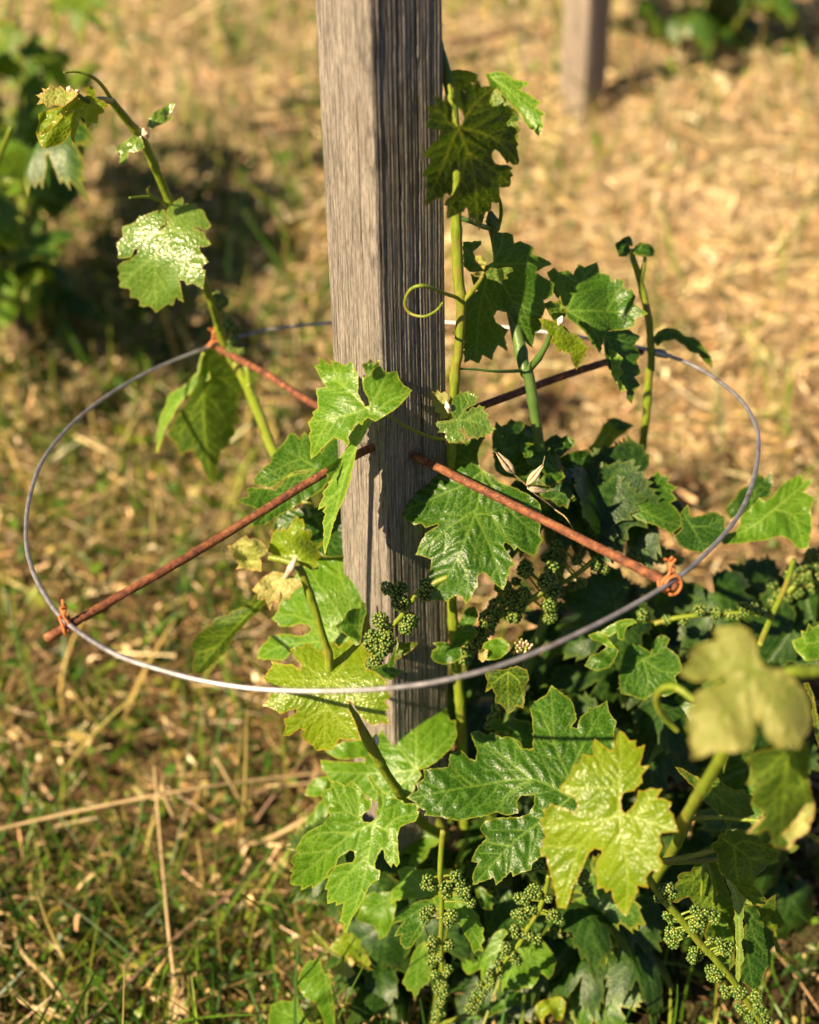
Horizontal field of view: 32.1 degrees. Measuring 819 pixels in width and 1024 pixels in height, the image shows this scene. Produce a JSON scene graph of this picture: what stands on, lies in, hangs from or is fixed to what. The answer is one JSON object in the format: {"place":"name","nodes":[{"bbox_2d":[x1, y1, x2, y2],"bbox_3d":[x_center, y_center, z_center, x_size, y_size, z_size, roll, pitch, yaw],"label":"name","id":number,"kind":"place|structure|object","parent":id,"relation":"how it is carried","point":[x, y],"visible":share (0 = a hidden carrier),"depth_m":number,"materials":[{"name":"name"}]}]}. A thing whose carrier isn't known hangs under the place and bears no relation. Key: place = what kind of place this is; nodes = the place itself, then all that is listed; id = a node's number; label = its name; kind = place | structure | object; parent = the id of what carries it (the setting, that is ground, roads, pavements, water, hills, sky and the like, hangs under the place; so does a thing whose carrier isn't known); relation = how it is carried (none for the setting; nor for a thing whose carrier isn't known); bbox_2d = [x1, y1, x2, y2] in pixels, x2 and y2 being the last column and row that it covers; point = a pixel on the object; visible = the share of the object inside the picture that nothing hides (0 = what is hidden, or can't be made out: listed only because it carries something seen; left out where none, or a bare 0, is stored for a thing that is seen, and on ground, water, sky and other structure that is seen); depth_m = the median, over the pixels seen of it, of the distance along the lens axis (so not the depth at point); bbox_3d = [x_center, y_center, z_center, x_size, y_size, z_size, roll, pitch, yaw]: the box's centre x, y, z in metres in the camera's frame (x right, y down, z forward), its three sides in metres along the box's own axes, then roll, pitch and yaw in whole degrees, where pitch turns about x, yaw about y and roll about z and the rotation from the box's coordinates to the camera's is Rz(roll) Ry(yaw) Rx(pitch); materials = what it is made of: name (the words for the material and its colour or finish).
{"place":"outdoors","nodes":[
{"label":"outdoors","id":0,"kind":"place"},
{"bbox_2d":[0,0,818,1023],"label":"ground","id":1,"kind":"structure","parent":0,"point":[152,744],"depth_m":2.59,"materials":[{"name":"brown soil"}]},
{"bbox_2d":[9,986,66,1019],"bbox_3d":[-0.438,0.573,1.660,0.106,0.021,0.016,18,34,28],"label":"straw stalk","id":2,"kind":"object","parent":1,"relation":"on","point":[33,1006],"visible":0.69,"depth_m":1.65,"materials":[{"name":"beige plant"}]},
{"bbox_2d":[12,929,77,1018],"bbox_3d":[-0.439,0.548,1.693,0.020,0.030,0.189,-22,37,-33],"label":"straw stalk","id":3,"kind":"object","parent":1,"relation":"on","point":[42,973],"visible":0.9,"depth_m":1.68,"materials":[{"name":"beige plant"}]},
{"bbox_2d":[0,0,111,376],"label":"grapevine","id":4,"kind":"object","parent":1,"relation":"on","point":[36,175],"visible":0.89,"depth_m":2.53,"materials":[{"name":"green plant"}]},
{"bbox_2d":[39,868,118,973],"bbox_3d":[-0.412,0.520,1.747,0.072,0.050,0.186,-14,33,-22],"label":"yarrow plant","id":5,"kind":"object","parent":1,"relation":"on","point":[90,904],"visible":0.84,"depth_m":1.76,"materials":[{"name":"green plant"}]},
{"bbox_2d":[85,886,240,1023],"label":"straw stalk","id":6,"kind":"object","parent":1,"relation":"on","point":[145,965],"visible":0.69,"depth_m":1.71,"materials":[{"name":"brown plant"}]},
{"bbox_2d":[160,784,174,816],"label":"straw stalk","id":7,"kind":"object","parent":1,"relation":"on","point":[167,800],"visible":1,"depth_m":1.82,"materials":[{"name":"beige plant"}]},
{"bbox_2d":[153,765,186,1023],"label":"straw stalk","id":8,"kind":"object","parent":1,"relation":"on","point":[178,996],"visible":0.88,"depth_m":1.67,"materials":[{"name":"beige plant"}]},
{"bbox_2d":[109,872,239,1002],"bbox_3d":[-0.287,0.523,1.759,0.167,0.055,0.152,13,33,22],"label":"yarrow plant","id":9,"kind":"object","parent":1,"relation":"on","point":[200,922],"visible":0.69,"depth_m":1.77,"materials":[{"name":"green plant"}]},
{"bbox_2d":[203,831,237,862],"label":"yarrow plant","id":10,"kind":"object","parent":1,"relation":"on","point":[220,833],"visible":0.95,"depth_m":1.87,"materials":[{"name":"green plant"}]},
{"bbox_2d":[215,758,241,803],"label":"straw stalk","id":11,"kind":"object","parent":1,"relation":"on","point":[217,761],"visible":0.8,"depth_m":1.93,"materials":[{"name":"beige plant"}]},
{"bbox_2d":[198,949,266,1014],"bbox_3d":[-0.212,0.556,1.693,0.067,0.033,0.086,-12,32,-20],"label":"yarrow plant","id":12,"kind":"object","parent":1,"relation":"on","point":[224,983],"visible":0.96,"depth_m":1.69,"materials":[{"name":"green plant"}]},
{"bbox_2d":[226,816,307,848],"bbox_3d":[-0.188,0.424,1.889,0.112,0.047,0.012,-3,30,-6],"label":"straw stalk","id":13,"kind":"object","parent":1,"relation":"on","point":[286,829],"visible":0.8,"depth_m":1.89,"materials":[{"name":"beige plant"}]},
{"bbox_2d":[253,783,284,824],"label":"straw stalk","id":14,"kind":"object","parent":1,"relation":"on","point":[267,803],"visible":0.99,"depth_m":1.93,"materials":[{"name":"brown plant"}]},
{"bbox_2d":[265,896,304,944],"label":"yarrow plant","id":15,"kind":"object","parent":1,"relation":"on","point":[294,926],"visible":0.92,"depth_m":1.77,"materials":[{"name":"green plant"}]},
{"bbox_2d":[251,108,320,120],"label":"straw stalk","id":16,"kind":"object","parent":1,"relation":"on","point":[275,117],"visible":0.74,"depth_m":3.18,"materials":[{"name":"beige plant"}]},
{"bbox_2d":[255,124,321,134],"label":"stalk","id":17,"kind":"object","parent":1,"relation":"on","point":[277,128],"visible":0.76,"depth_m":3.17,"materials":[{"name":"brown plant"}]},
{"bbox_2d":[266,782,310,786],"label":"straw stalk","id":18,"kind":"object","parent":1,"relation":"on","point":[289,784],"visible":0.62,"depth_m":1.92,"materials":[{"name":"beige plant"}]},
{"bbox_2d":[316,0,447,957],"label":"wooden post","id":19,"kind":"object","parent":1,"relation":"on","point":[380,74],"visible":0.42,"depth_m":1.28,"materials":[{"name":"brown wood"}]},
{"bbox_2d":[43,349,644,642],"bbox_3d":[-0.026,-0.037,1.373,0.722,0.079,0.008,-22,37,-33],"label":"rusty rod","id":20,"kind":"object","parent":19,"relation":"attached to","point":[169,567],"visible":0.73,"depth_m":1.28,"materials":[{"name":"metal"}]},
{"bbox_2d":[58,599,73,636],"bbox_3d":[-0.290,0.089,1.203,0.016,0.034,0.017,-22,36,-33],"label":"wire tie","id":21,"kind":"object","parent":20,"relation":"attached to","point":[62,609],"visible":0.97,"depth_m":1.20,"materials":[{"name":"orange metal"}]},
{"bbox_2d":[213,343,678,590],"bbox_3d":[-0.017,-0.064,1.420,0.035,0.042,0.736,-21,36,-32],"label":"rusty rod","id":22,"kind":"object","parent":19,"relation":"attached to","point":[605,551],"visible":0.88,"depth_m":1.31,"materials":[{"name":"metal"}]},
{"bbox_2d":[206,327,218,346],"bbox_3d":[-0.229,-0.200,1.668,0.018,0.033,0.014,-20,36,-31],"label":"wire tie","id":23,"kind":"object","parent":22,"relation":"attached to","point":[212,341],"visible":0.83,"depth_m":1.66,"materials":[{"name":"orange metal"}]},
{"bbox_2d":[24,321,760,693],"bbox_3d":[-0.021,-0.049,1.387,0.717,0.076,0.712,0,30,0],"label":"wire ring","id":24,"kind":"object","parent":22,"relation":"attached to","point":[660,353],"visible":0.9,"depth_m":1.19,"materials":[{"name":"grey metal"}]},
{"bbox_2d":[657,556,682,595],"bbox_3d":[0.214,0.053,1.165,0.018,0.033,0.014,-20,36,-31],"label":"wire tie","id":25,"kind":"object","parent":24,"relation":"attached to","point":[667,578],"visible":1,"depth_m":1.16,"materials":[{"name":"orange metal"}]},
{"bbox_2d":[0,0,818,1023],"bbox_3d":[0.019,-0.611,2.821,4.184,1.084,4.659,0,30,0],"label":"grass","id":26,"kind":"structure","parent":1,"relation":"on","point":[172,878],"depth_m":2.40,"materials":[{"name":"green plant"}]},
{"bbox_2d":[0,0,818,1023],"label":"dry straw","id":27,"kind":"object","parent":1,"relation":"on","point":[730,430],"visible":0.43,"depth_m":2.67,"materials":[{"name":"beige plant"}]},
{"bbox_2d":[0,771,324,830],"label":"straw stalk","id":28,"kind":"object","parent":27,"relation":"on","point":[137,799],"visible":0.94,"depth_m":1.81,"materials":[{"name":"beige plant"}]},
{"bbox_2d":[0,0,818,1023],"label":"ground cover","id":29,"kind":"object","parent":1,"relation":"on","point":[72,606],"visible":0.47,"depth_m":2.23,"materials":[{"name":"green plant"}]},
{"bbox_2d":[36,41,818,1023],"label":"grapevine","id":30,"kind":"object","parent":1,"relation":"on","point":[558,755],"visible":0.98,"depth_m":1.43,"materials":[{"name":"green plant"}]},
{"bbox_2d":[445,21,538,48],"bbox_3d":[0.207,-1.186,3.538,0.268,0.045,0.031,-15,33,-24],"label":"dead branch","id":31,"kind":"object","parent":1,"relation":"on","point":[486,35],"visible":0.91,"depth_m":3.53,"materials":[{"name":"brown plant"}]},
{"bbox_2d":[488,449,584,577],"bbox_3d":[0.217,0.047,1.795,0.080,0.637,0.732,9,31,14],"label":"wild oat","id":32,"kind":"object","parent":1,"relation":"on","point":[533,476],"visible":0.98,"depth_m":1.37,"materials":[{"name":"plant"}]},
{"bbox_2d":[558,0,611,127],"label":"wooden post","id":33,"kind":"object","parent":1,"relation":"on","point":[585,43],"visible":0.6,"depth_m":3.22,"materials":[{"name":"brown wood"}]},
{"bbox_2d":[640,223,779,328],"bbox_3d":[0.594,-0.473,2.832,0.025,0.107,0.387,-19,35,-29],"label":"straw stalk","id":34,"kind":"object","parent":1,"relation":"on","point":[703,263],"visible":0.87,"depth_m":2.82,"materials":[{"name":"beige plant"}]},
{"bbox_2d":[618,0,818,62],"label":"grapevine","id":35,"kind":"object","parent":1,"relation":"on","point":[732,27],"visible":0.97,"depth_m":3.51,"materials":[{"name":"green plant"}]},
{"bbox_2d":[721,137,818,145],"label":"straw stalk","id":36,"kind":"object","parent":1,"relation":"on","point":[769,140],"visible":0.88,"depth_m":3.17,"materials":[{"name":"beige plant"}]},
{"bbox_2d":[777,953,817,1007],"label":"yarrow plant","id":37,"kind":"object","parent":1,"relation":"on","point":[802,977],"visible":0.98,"depth_m":1.67,"materials":[{"name":"green plant"}]}
]}

